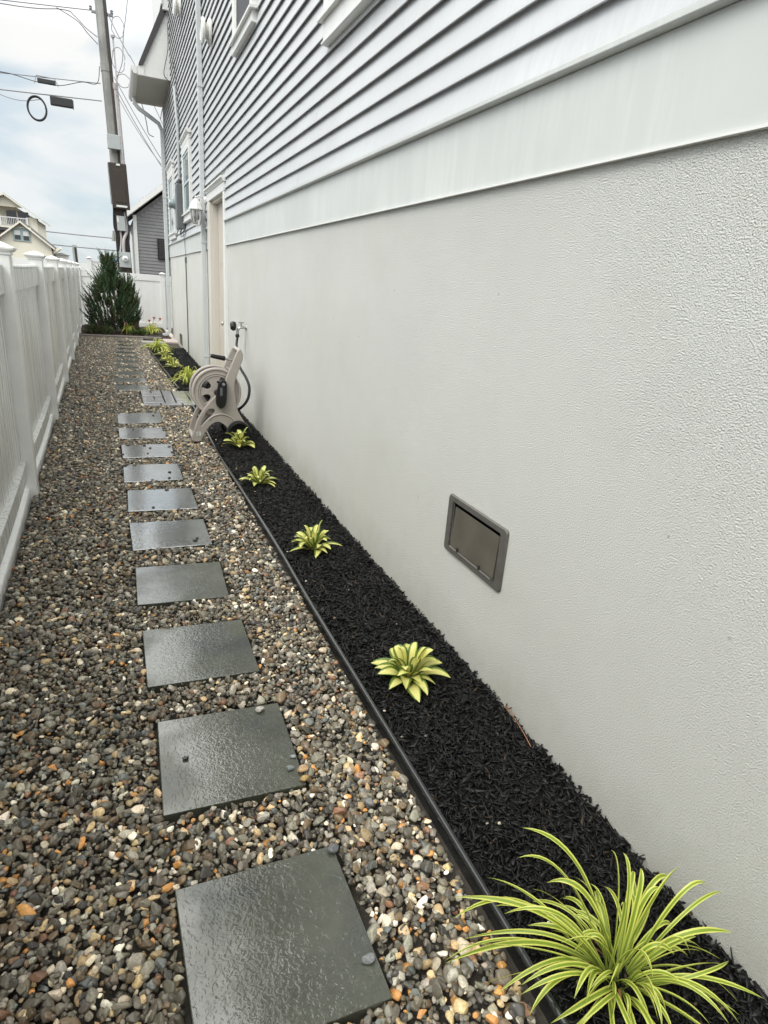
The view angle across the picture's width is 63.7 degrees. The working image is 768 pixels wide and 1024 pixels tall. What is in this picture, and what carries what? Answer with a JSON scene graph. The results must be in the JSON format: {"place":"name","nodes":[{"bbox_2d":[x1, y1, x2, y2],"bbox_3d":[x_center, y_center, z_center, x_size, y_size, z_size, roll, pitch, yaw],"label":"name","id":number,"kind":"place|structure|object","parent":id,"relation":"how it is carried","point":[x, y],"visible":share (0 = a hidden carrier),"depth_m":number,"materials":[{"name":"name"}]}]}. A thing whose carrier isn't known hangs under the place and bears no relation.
{"place":"outdoors","nodes":[
{"label":"outdoors","id":0,"kind":"place"},
{"bbox_2d":[0,0,162,267],"label":"sky","id":1,"kind":"structure","parent":0,"point":[55,167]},
{"bbox_2d":[118,322,134,333],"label":"daylily","id":2,"kind":"object","parent":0,"point":[128,327],"visible":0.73,"depth_m":16.39,"materials":[{"name":"green plant"}]},
{"bbox_2d":[127,184,170,314],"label":"neighbour house","id":3,"kind":"structure","parent":0,"point":[147,238],"depth_m":22.54,"materials":[{"name":"wood"}]},
{"bbox_2d":[0,314,578,1023],"bbox_3d":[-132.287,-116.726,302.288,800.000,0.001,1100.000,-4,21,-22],"label":"ground","id":4,"kind":"structure","parent":0,"point":[472,980],"depth_m":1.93,"materials":[{"name":"gravel"}]},
{"bbox_2d":[0,192,61,259],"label":"cream house","id":5,"kind":"structure","parent":4,"relation":"on","point":[22,232],"depth_m":75.46,"materials":[{"name":"beige paint"}]},
{"bbox_2d":[6,210,28,224],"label":"balcony door","id":6,"kind":"structure","parent":5,"relation":"in","point":[17,214],"depth_m":81.64,"materials":[{"name":"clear glass"}]},
{"bbox_2d":[12,228,30,241],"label":"window","id":7,"kind":"structure","parent":5,"relation":"in","point":[19,234],"depth_m":72.77,"materials":[{"name":"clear glass"}]},
{"bbox_2d":[0,242,83,612],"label":"vinyl fence","id":8,"kind":"object","parent":4,"relation":"on","point":[41,319],"visible":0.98,"depth_m":5.06,"materials":[{"name":"white plastic"}]},
{"bbox_2d":[55,253,69,260],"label":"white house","id":9,"kind":"structure","parent":4,"relation":"on","point":[63,256],"depth_m":77.98,"materials":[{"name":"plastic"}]},
{"bbox_2d":[12,257,117,291],"bbox_3d":[-13.001,-9.483,25.480,4.408,2.081,0.228,-4,21,-22],"label":"vinyl fence","id":10,"kind":"object","parent":4,"relation":"on","point":[24,261],"visible":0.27,"depth_m":25.43,"materials":[{"name":"white plastic"}]},
{"bbox_2d":[72,245,77,262],"bbox_3d":[-10.129,-7.619,20.465,0.200,2.270,0.115,-4,21,-22],"label":"brown post","id":11,"kind":"object","parent":4,"relation":"on","point":[75,254],"visible":0.36,"depth_m":20.12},
{"bbox_2d":[89,0,131,272],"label":"utility pole","id":12,"kind":"object","parent":4,"relation":"on","point":[118,185],"visible":0.98,"depth_m":18.52,"materials":[{"name":"wood"}]},
{"bbox_2d":[2,0,90,10],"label":"overhead cable","id":13,"kind":"object","parent":12,"relation":"attached to","point":[46,5],"visible":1,"depth_m":17.03,"materials":[{"name":"black rubber"}]},
{"bbox_2d":[0,3,97,36],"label":"overhead cable","id":14,"kind":"object","parent":12,"relation":"attached to","point":[49,8],"visible":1,"depth_m":17.12,"materials":[{"name":"black rubber"}]},
{"bbox_2d":[0,66,99,85],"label":"overhead cable","id":15,"kind":"object","parent":12,"relation":"attached to","point":[58,85],"visible":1,"depth_m":17.66,"materials":[{"name":"black rubber"}]},
{"bbox_2d":[34,75,58,86],"bbox_3d":[-9.552,-12.189,17.462,0.619,0.204,0.120,-4,21,-22],"label":"splice case","id":16,"kind":"object","parent":15,"relation":"hanging from","point":[46,81],"visible":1,"depth_m":17.43,"materials":[{"name":"black plastic"}]},
{"bbox_2d":[0,72,100,83],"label":"overhead cable","id":17,"kind":"object","parent":12,"relation":"attached to","point":[55,78],"visible":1,"depth_m":17.60,"materials":[{"name":"black rubber"}]},
{"bbox_2d":[0,94,39,100],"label":"overhead cable","id":18,"kind":"object","parent":17,"relation":"attached to","point":[19,100],"visible":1,"depth_m":17.36,"materials":[{"name":"black rubber"}]},
{"bbox_2d":[0,89,101,101],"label":"overhead cable","id":19,"kind":"object","parent":12,"relation":"attached to","point":[51,95],"visible":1,"depth_m":17.66,"materials":[{"name":"black rubber"}]},
{"bbox_2d":[26,95,47,121],"bbox_3d":[-9.896,-11.509,17.622,0.517,0.627,0.243,-4,21,-22],"label":"cable coil","id":20,"kind":"object","parent":19,"relation":"hanging from","point":[27,106],"visible":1,"depth_m":17.55,"materials":[{"name":"black rubber"}]},
{"bbox_2d":[50,96,73,109],"bbox_3d":[-9.255,-11.763,17.759,0.600,0.240,0.160,-4,21,-22],"label":"splice case","id":21,"kind":"object","parent":19,"relation":"hanging from","point":[61,102],"visible":1,"depth_m":17.70,"materials":[{"name":"black plastic"}]},
{"bbox_2d":[56,7,97,43],"bbox_3d":[-8.636,-13.690,17.414,1.016,0.716,0.031,-2,20,-16],"label":"overhead cable","id":22,"kind":"object","parent":12,"relation":"attached to","point":[79,22],"visible":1,"depth_m":17.37,"materials":[{"name":"black rubber"}]},
{"bbox_2d":[46,231,115,238],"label":"overhead cable","id":23,"kind":"object","parent":12,"relation":"attached to","point":[79,234],"visible":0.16,"depth_m":108.36,"materials":[{"name":"black rubber"}]},
{"bbox_2d":[52,244,130,251],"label":"overhead cable","id":24,"kind":"object","parent":12,"relation":"attached to","point":[83,247],"visible":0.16,"depth_m":109.23,"materials":[{"name":"black rubber"}]},
{"bbox_2d":[111,16,123,38],"bbox_3d":[-7.652,-13.920,17.744,0.347,0.518,0.198,-4,21,-22],"label":"overhead cable","id":25,"kind":"object","parent":12,"relation":"attached to","point":[111,25],"visible":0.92,"depth_m":17.70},
{"bbox_2d":[112,47,124,72],"bbox_3d":[-7.739,-13.167,18.001,0.368,0.618,0.198,-4,21,-22],"label":"overhead cable","id":26,"kind":"object","parent":12,"relation":"attached to","point":[112,57],"visible":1,"depth_m":17.95,"materials":[{"name":"black rubber"}]},
{"bbox_2d":[117,0,127,76],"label":"overhead cable","id":27,"kind":"object","parent":12,"relation":"attached to","point":[123,39],"visible":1,"depth_m":17.70,"materials":[{"name":"black rubber"}]},
{"bbox_2d":[107,12,162,124],"bbox_3d":[-7.031,-12.591,17.809,2.002,3.063,0.208,12,21,20],"label":"overhead cable","id":28,"kind":"object","parent":12,"relation":"attached to","point":[130,57],"visible":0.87,"depth_m":17.76,"materials":[{"name":"black rubber"}]},
{"bbox_2d":[114,77,160,158],"bbox_3d":[-7.223,-11.552,18.435,1.546,2.364,0.024,5,20,1],"label":"overhead cable","id":29,"kind":"object","parent":12,"relation":"attached to","point":[136,117],"visible":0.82,"depth_m":18.38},
{"bbox_2d":[116,94,160,163],"bbox_3d":[-7.382,-11.525,18.550,1.256,1.811,0.018,2,20,-7],"label":"overhead cable","id":30,"kind":"object","parent":12,"relation":"attached to","point":[134,125],"visible":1,"depth_m":18.51,"materials":[{"name":"grey rubber"}]},
{"bbox_2d":[116,89,161,166],"bbox_3d":[-7.314,-11.488,18.536,1.378,2.163,0.024,3,20,-4],"label":"overhead cable","id":31,"kind":"object","parent":12,"relation":"attached to","point":[138,128],"visible":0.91,"depth_m":18.52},
{"bbox_2d":[79,334,161,339],"bbox_3d":[-6.744,-4.474,15.789,2.000,0.065,0.140,-4,21,-22],"label":"border timber","id":32,"kind":"object","parent":4,"relation":"on","point":[143,337],"visible":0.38,"depth_m":15.76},
{"bbox_2d":[115,344,134,346],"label":"stepping stone","id":33,"kind":"object","parent":4,"relation":"on","point":[125,345],"visible":0.5,"depth_m":14.23,"materials":[{"name":"stone"}]},
{"bbox_2d":[115,341,134,342],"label":"stepping stone","id":34,"kind":"object","parent":4,"relation":"on","point":[125,341],"visible":0.48,"depth_m":14.85,"materials":[{"name":"stone"}]},
{"bbox_2d":[79,267,172,329],"bbox_3d":[-6.718,-6.446,18.963,4.909,1.681,0.189,-4,21,-22],"label":"vinyl fence","id":35,"kind":"object","parent":4,"relation":"on","point":[156,303],"visible":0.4,"depth_m":18.72,"materials":[{"name":"white plastic"}]},
{"bbox_2d":[115,347,136,350],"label":"stepping stone","id":36,"kind":"object","parent":4,"relation":"on","point":[122,348],"visible":0.47,"depth_m":13.55,"materials":[{"name":"stone"}]},
{"bbox_2d":[81,325,170,339],"bbox_3d":[-7.291,-5.040,17.288,2.300,0.060,3.160,-4,21,-22],"label":"planting bed","id":37,"kind":"object","parent":4,"relation":"on","point":[138,335],"visible":0.21,"depth_m":16.38,"materials":[{"name":"black soil"}]},
{"bbox_2d":[83,319,115,334],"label":"ground cover","id":38,"kind":"object","parent":37,"relation":"on","point":[102,329],"visible":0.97,"depth_m":15.84,"materials":[{"name":"green plant"}]},
{"bbox_2d":[79,247,141,332],"bbox_3d":[-7.254,-5.804,16.321,1.570,2.172,1.580,-4,21,-22],"label":"evergreen shrub","id":39,"kind":"object","parent":37,"relation":"on","point":[109,279],"visible":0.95,"depth_m":16.09,"materials":[{"name":"green plant"}]},
{"bbox_2d":[113,270,143,331],"bbox_3d":[-6.943,-5.688,16.645,0.851,1.783,0.716,12,21,21],"label":"evergreen shoot","id":40,"kind":"object","parent":37,"relation":"on","point":[132,290],"visible":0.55,"depth_m":16.51,"materials":[{"name":"green plant"}]},
{"bbox_2d":[126,322,148,334],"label":"ground cover","id":41,"kind":"object","parent":37,"relation":"on","point":[138,330],"visible":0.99,"depth_m":16.37,"materials":[{"name":"green plant"}]},
{"bbox_2d":[144,317,161,333],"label":"daylily","id":42,"kind":"object","parent":37,"relation":"on","point":[151,329],"visible":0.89,"depth_m":16.79,"materials":[{"name":"green plant"}]},
{"bbox_2d":[115,351,136,353],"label":"stepping stone","id":43,"kind":"object","parent":4,"relation":"on","point":[122,352],"visible":0.48,"depth_m":12.93,"materials":[{"name":"stone"}]},
{"bbox_2d":[115,355,138,358],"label":"stepping stone","id":44,"kind":"object","parent":4,"relation":"on","point":[121,356],"visible":0.53,"depth_m":12.28,"materials":[{"name":"stone"}]},
{"bbox_2d":[114,360,140,363],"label":"stepping stone","id":45,"kind":"object","parent":4,"relation":"on","point":[128,361],"visible":0.45,"depth_m":11.66,"materials":[{"name":"stone"}]},
{"bbox_2d":[114,365,141,370],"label":"stepping stone","id":46,"kind":"object","parent":4,"relation":"on","point":[128,366],"visible":0.51,"depth_m":11.02,"materials":[{"name":"stone"}]},
{"bbox_2d":[114,377,145,383],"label":"stepping stone","id":47,"kind":"object","parent":4,"relation":"on","point":[123,379],"visible":0.74,"depth_m":9.71,"materials":[{"name":"stone"}]},
{"bbox_2d":[115,371,144,375],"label":"stepping stone","id":48,"kind":"object","parent":4,"relation":"on","point":[133,373],"visible":0.59,"depth_m":10.37,"materials":[{"name":"stone"}]},
{"bbox_2d":[114,385,148,392],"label":"stepping stone","id":49,"kind":"object","parent":4,"relation":"on","point":[140,388],"visible":0.74,"depth_m":9.07,"materials":[{"name":"stone"}]},
{"bbox_2d":[118,413,162,424],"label":"stepping stone","id":50,"kind":"object","parent":4,"relation":"on","point":[134,418],"visible":0.69,"depth_m":7.21,"materials":[{"name":"stone"}]},
{"bbox_2d":[118,427,166,439],"bbox_3d":[-2.569,-0.820,6.574,0.468,0.045,0.512,-4,21,-22],"label":"stepping stone","id":51,"kind":"object","parent":4,"relation":"on","point":[146,433],"visible":0.66,"depth_m":6.55,"materials":[{"name":"stone"}]},
{"bbox_2d":[121,444,173,460],"bbox_3d":[-2.270,-0.570,5.941,0.468,0.045,0.481,-4,21,-22],"label":"stepping stone","id":52,"kind":"object","parent":4,"relation":"on","point":[161,451],"visible":0.74,"depth_m":5.91,"materials":[{"name":"stone"}]},
{"bbox_2d":[141,340,162,344],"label":"splash stone","id":53,"kind":"object","parent":4,"relation":"on","point":[145,342],"visible":0.41,"depth_m":15.00,"materials":[{"name":"grey stone"}]},
{"bbox_2d":[123,464,182,483],"bbox_3d":[-1.987,-0.322,5.308,0.461,0.045,0.510,-4,21,-22],"label":"stepping stone","id":54,"kind":"object","parent":4,"relation":"on","point":[140,473],"visible":0.76,"depth_m":5.27,"materials":[{"name":"stone"}]},
{"bbox_2d":[127,488,197,515],"bbox_3d":[-1.688,-0.078,4.693,0.480,0.045,0.498,-4,21,-22],"label":"stepping stone","id":55,"kind":"object","parent":4,"relation":"on","point":[163,500],"visible":0.69,"depth_m":4.65,"materials":[{"name":"stone"}]},
{"bbox_2d":[149,348,179,390],"bbox_3d":[-4.130,-2.696,11.436,0.035,0.093,5.343,-5,22,-24],"label":"garden edging","id":56,"kind":"object","parent":4,"relation":"on","point":[169,376],"visible":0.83,"depth_m":10.69,"materials":[{"name":"plastic"}]},
{"bbox_2d":[141,391,194,408],"bbox_3d":[-2.772,-1.573,8.623,1.123,0.054,1.118,-4,21,-22],"label":"brick landing","id":57,"kind":"object","parent":4,"relation":"on","point":[174,398],"visible":0.59,"depth_m":8.46,"materials":[{"name":"concrete"}]},
{"bbox_2d":[129,519,211,554],"bbox_3d":[-1.416,0.160,4.085,0.484,0.045,0.476,-4,21,-22],"label":"stepping stone","id":58,"kind":"object","parent":4,"relation":"on","point":[176,534],"visible":0.73,"depth_m":4.05,"materials":[{"name":"stone"}]},
{"bbox_2d":[163,330,177,343],"bbox_3d":[-6.075,-4.925,17.274,0.360,0.034,3.900,-4,21,-22],"label":"concrete pad","id":59,"kind":"object","parent":4,"relation":"on","point":[172,340],"visible":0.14,"depth_m":15.97,"materials":[{"name":"beige concrete"}]},
{"bbox_2d":[135,562,228,610],"bbox_3d":[-1.131,0.407,3.457,0.476,0.045,0.478,-4,21,-22],"label":"stepping stone","id":60,"kind":"object","parent":4,"relation":"on","point":[163,586],"visible":0.77,"depth_m":3.41,"materials":[{"name":"stone"}]},
{"bbox_2d":[142,620,259,693],"bbox_3d":[-0.849,0.651,2.836,0.464,0.045,0.472,-4,21,-22],"label":"stepping stone","id":61,"kind":"object","parent":4,"relation":"on","point":[184,655],"visible":0.81,"depth_m":2.79,"materials":[{"name":"stone"}]},
{"bbox_2d":[157,703,305,824],"bbox_3d":[-0.567,0.886,2.241,0.471,0.045,0.475,-4,21,-22],"label":"stepping stone","id":62,"kind":"object","parent":4,"relation":"on","point":[237,756],"visible":0.79,"depth_m":2.19,"materials":[{"name":"stone"}]},
{"bbox_2d":[255,706,264,711],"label":"pebble","id":63,"kind":"object","parent":62,"relation":"on","point":[259,708],"visible":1,"depth_m":2.44,"materials":[{"name":"white stone"}]},
{"bbox_2d":[287,765,293,770],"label":"pebble","id":64,"kind":"object","parent":62,"relation":"on","point":[290,767],"visible":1,"depth_m":2.17,"materials":[{"name":"grey stone"}]},
{"bbox_2d":[297,764,308,772],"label":"pebble","id":65,"kind":"object","parent":62,"relation":"on","point":[302,768],"visible":1,"depth_m":2.16,"materials":[{"name":"stone"}]},
{"bbox_2d":[300,775,308,780],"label":"pebble","id":66,"kind":"object","parent":62,"relation":"on","point":[304,777],"visible":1,"depth_m":2.12,"materials":[{"name":"stone"}]},
{"bbox_2d":[175,846,391,1023],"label":"stepping stone","id":67,"kind":"object","parent":4,"relation":"on","point":[285,941],"visible":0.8,"depth_m":1.59,"materials":[{"name":"stone"}]},
{"bbox_2d":[327,843,338,852],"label":"pebble","id":68,"kind":"object","parent":67,"relation":"on","point":[333,848],"visible":1,"depth_m":1.86,"materials":[{"name":"grey stone"}]},
{"bbox_2d":[361,952,374,963],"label":"pebble","id":69,"kind":"object","parent":67,"relation":"on","point":[368,958],"visible":1,"depth_m":1.56,"materials":[{"name":"grey stone"}]},
{"bbox_2d":[192,404,569,1023],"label":"garden edging","id":70,"kind":"object","parent":4,"relation":"on","point":[550,1008],"visible":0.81,"depth_m":2.10,"materials":[{"name":"plastic"}]},
{"bbox_2d":[394,790,407,798],"bbox_3d":[0.060,0.955,2.088,0.049,0.015,0.036,-4,21,-22],"label":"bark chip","id":71,"kind":"object","parent":4,"relation":"on","point":[401,794],"visible":1,"depth_m":2.08,"materials":[{"name":"black wood"}]},
{"bbox_2d":[79,324,767,1023],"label":"mulch","id":72,"kind":"object","parent":4,"relation":"on","point":[503,764],"visible":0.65,"depth_m":2.24,"materials":[{"name":"black wood"}]},
{"bbox_2d":[141,338,171,351],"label":"striped grass clump","id":73,"kind":"object","parent":72,"relation":"on","point":[158,345],"visible":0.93,"depth_m":13.47,"materials":[{"name":"green plant"}]},
{"bbox_2d":[155,347,172,355],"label":"hosta","id":74,"kind":"object","parent":72,"relation":"on","point":[165,351],"visible":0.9,"depth_m":12.66,"materials":[{"name":"green plant"}]},
{"bbox_2d":[158,353,176,361],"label":"hosta","id":75,"kind":"object","parent":72,"relation":"on","point":[167,357],"visible":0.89,"depth_m":11.79,"materials":[{"name":"green plant"}]},
{"bbox_2d":[163,359,183,368],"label":"hosta","id":76,"kind":"object","parent":72,"relation":"on","point":[174,363],"visible":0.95,"depth_m":11.13,"materials":[{"name":"green plant"}]},
{"bbox_2d":[166,366,196,385],"bbox_3d":[-3.029,-2.090,9.530,0.678,0.330,0.709,-4,21,-22],"label":"striped grass clump","id":77,"kind":"object","parent":72,"relation":"on","point":[186,374],"visible":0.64,"depth_m":9.52,"materials":[{"name":"green plant"}]},
{"bbox_2d":[188,345,250,441],"bbox_3d":[-1.728,-1.227,6.435,0.593,0.962,0.519,-4,21,-22],"label":"hose reel","id":78,"kind":"object","parent":72,"relation":"on","point":[215,392],"visible":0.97,"depth_m":6.30,"materials":[{"name":"beige plastic"}]},
{"bbox_2d":[223,427,254,447],"bbox_3d":[-1.445,-0.722,6.159,0.329,0.246,0.302,-4,21,-22],"label":"hosta","id":79,"kind":"object","parent":72,"relation":"on","point":[238,439],"visible":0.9,"depth_m":6.15,"materials":[{"name":"green plant"}]},
{"bbox_2d":[240,465,278,486],"bbox_3d":[-1.012,-0.284,5.131,0.349,0.178,0.286,18,23,33],"label":"hosta","id":80,"kind":"object","parent":72,"relation":"on","point":[258,477],"visible":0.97,"depth_m":5.12,"materials":[{"name":"green plant"}]},
{"bbox_2d":[289,520,341,557],"bbox_3d":[-0.427,0.168,3.912,0.335,0.235,0.312,4,20,-3],"label":"hosta","id":81,"kind":"object","parent":72,"relation":"on","point":[312,537],"visible":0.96,"depth_m":3.91,"materials":[{"name":"green plant"}]},
{"bbox_2d":[371,642,449,702],"bbox_3d":[0.125,0.674,2.668,0.307,0.200,0.349,-4,21,-22],"label":"hosta","id":82,"kind":"object","parent":72,"relation":"on","point":[410,662],"visible":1,"depth_m":2.66,"materials":[{"name":"green leaf"}]},
{"bbox_2d":[504,705,530,746],"bbox_3d":[0.528,0.835,2.438,0.010,0.020,0.244,-1,20,-14],"label":"dry stem","id":83,"kind":"object","parent":72,"relation":"on","point":[517,722],"visible":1,"depth_m":2.45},
{"bbox_2d":[446,828,763,1023],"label":"striped grass clump","id":84,"kind":"object","parent":72,"relation":"on","point":[625,941],"visible":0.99,"depth_m":1.53,"materials":[{"name":"green plant"}]},
{"bbox_2d":[128,0,767,1004],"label":"house","id":85,"kind":"structure","parent":4,"relation":"on","point":[502,262],"depth_m":2.23,"materials":[{"name":"paint"}]},
{"bbox_2d":[160,23,169,118],"bbox_3d":[-4.789,-9.467,13.299,0.127,1.657,0.653,-11,25,-37],"label":"hanging wire","id":86,"kind":"object","parent":85,"relation":"hanging from","point":[164,75],"visible":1,"depth_m":13.13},
{"bbox_2d":[165,159,176,240],"bbox_3d":[-4.973,-7.230,14.446,0.109,1.587,1.550,-4,21,-22],"label":"window","id":87,"kind":"structure","parent":85,"relation":"in","point":[170,167],"depth_m":14.32,"materials":[{"name":"white glass"}]},
{"bbox_2d":[168,195,176,228],"bbox_3d":[-4.378,-6.274,12.907,0.228,0.630,0.300,-4,21,-22],"label":"electric meter","id":88,"kind":"object","parent":85,"relation":"attached to","point":[171,203],"visible":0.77,"depth_m":12.80,"materials":[{"name":"grey glass"}]},
{"bbox_2d":[172,0,180,17],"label":"exhaust hood","id":89,"kind":"object","parent":85,"relation":"attached to","point":[176,6],"visible":1,"depth_m":10.69,"materials":[{"name":"paint"}]},
{"bbox_2d":[173,86,180,178],"bbox_3d":[-4.182,-7.204,12.510,0.058,2.512,0.453,-4,21,-22],"label":"service conduit","id":90,"kind":"object","parent":85,"relation":"attached to","point":[177,128],"visible":0.66,"depth_m":12.23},
{"bbox_2d":[172,60,181,180],"bbox_3d":[-4.130,-7.750,12.318,0.019,2.378,1.010,-4,21,-23],"label":"drop cable","id":91,"kind":"object","parent":85,"relation":"attached to","point":[179,120],"visible":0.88,"depth_m":12.02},
{"bbox_2d":[175,179,184,238],"bbox_3d":[-4.066,-6.001,12.263,0.176,1.085,0.370,-4,21,-22],"label":"electrical cabinet","id":92,"kind":"object","parent":85,"relation":"attached to","point":[180,224],"visible":0.97,"depth_m":12.12,"materials":[{"name":"grey metal"}]},
{"bbox_2d":[179,128,193,223],"bbox_3d":[-3.638,-6.131,11.384,0.109,1.417,1.380,-4,21,-22],"label":"window","id":93,"kind":"structure","parent":85,"relation":"in","point":[185,140],"depth_m":11.26,"materials":[{"name":"white glass"}]},
{"bbox_2d":[185,257,188,354],"bbox_3d":[-4.128,-4.278,12.963,0.033,1.980,0.033,4,20,-1],"label":"ground conduit","id":94,"kind":"object","parent":85,"relation":"attached to","point":[187,302],"visible":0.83,"depth_m":12.91,"materials":[{"name":"grey plastic"}]},
{"bbox_2d":[189,196,205,225],"bbox_3d":[-2.837,-4.582,9.396,0.258,0.433,0.224,-4,21,-22],"label":"wall lantern","id":95,"kind":"object","parent":85,"relation":"attached to","point":[196,208],"depth_m":9.35,"materials":[{"name":"metal"}]},
{"bbox_2d":[200,16,211,45],"bbox_3d":[-2.322,-6.264,8.046,0.125,0.296,0.296,-4,21,-22],"label":"exhaust hood","id":96,"kind":"object","parent":85,"relation":"attached to","point":[205,30],"visible":1,"depth_m":7.98,"materials":[{"name":"paint"}]},
{"bbox_2d":[218,202,224,366],"bbox_3d":[-2.324,-3.110,9.000,0.126,2.575,1.215,-4,21,-22],"label":"door","id":97,"kind":"structure","parent":85,"relation":"in","point":[220,206],"depth_m":9.22,"materials":[{"name":"paint"}]},
{"bbox_2d":[230,321,246,337],"bbox_3d":[-1.701,-2.132,7.223,0.188,0.182,0.110,-4,21,-22],"label":"hose spigot","id":98,"kind":"object","parent":85,"relation":"attached to","point":[233,326],"visible":1,"depth_m":7.22,"materials":[{"name":"metal"}]},
{"bbox_2d":[235,338,250,410],"bbox_3d":[-1.586,-1.550,6.913,0.312,0.706,1.028,3,20,-4],"label":"supply hose","id":99,"kind":"object","parent":98,"relation":"attached to","point":[249,387],"visible":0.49,"depth_m":6.57,"materials":[{"name":"black rubber"}]},
{"bbox_2d":[229,0,259,57],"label":"window","id":100,"kind":"structure","parent":85,"relation":"in","point":[244,13],"depth_m":6.20,"materials":[{"name":"white plastic"}]},
{"bbox_2d":[317,0,373,47],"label":"window","id":101,"kind":"structure","parent":85,"relation":"in","point":[336,16],"depth_m":3.70,"materials":[{"name":"white plastic"}]},
{"bbox_2d":[444,494,508,591],"bbox_3d":[0.406,0.123,2.737,0.049,0.280,0.500,-4,21,-22],"label":"foundation vent","id":102,"kind":"object","parent":85,"relation":"attached to","point":[480,546],"visible":0.98,"depth_m":2.70,"materials":[{"name":"grey metal"}]}
]}

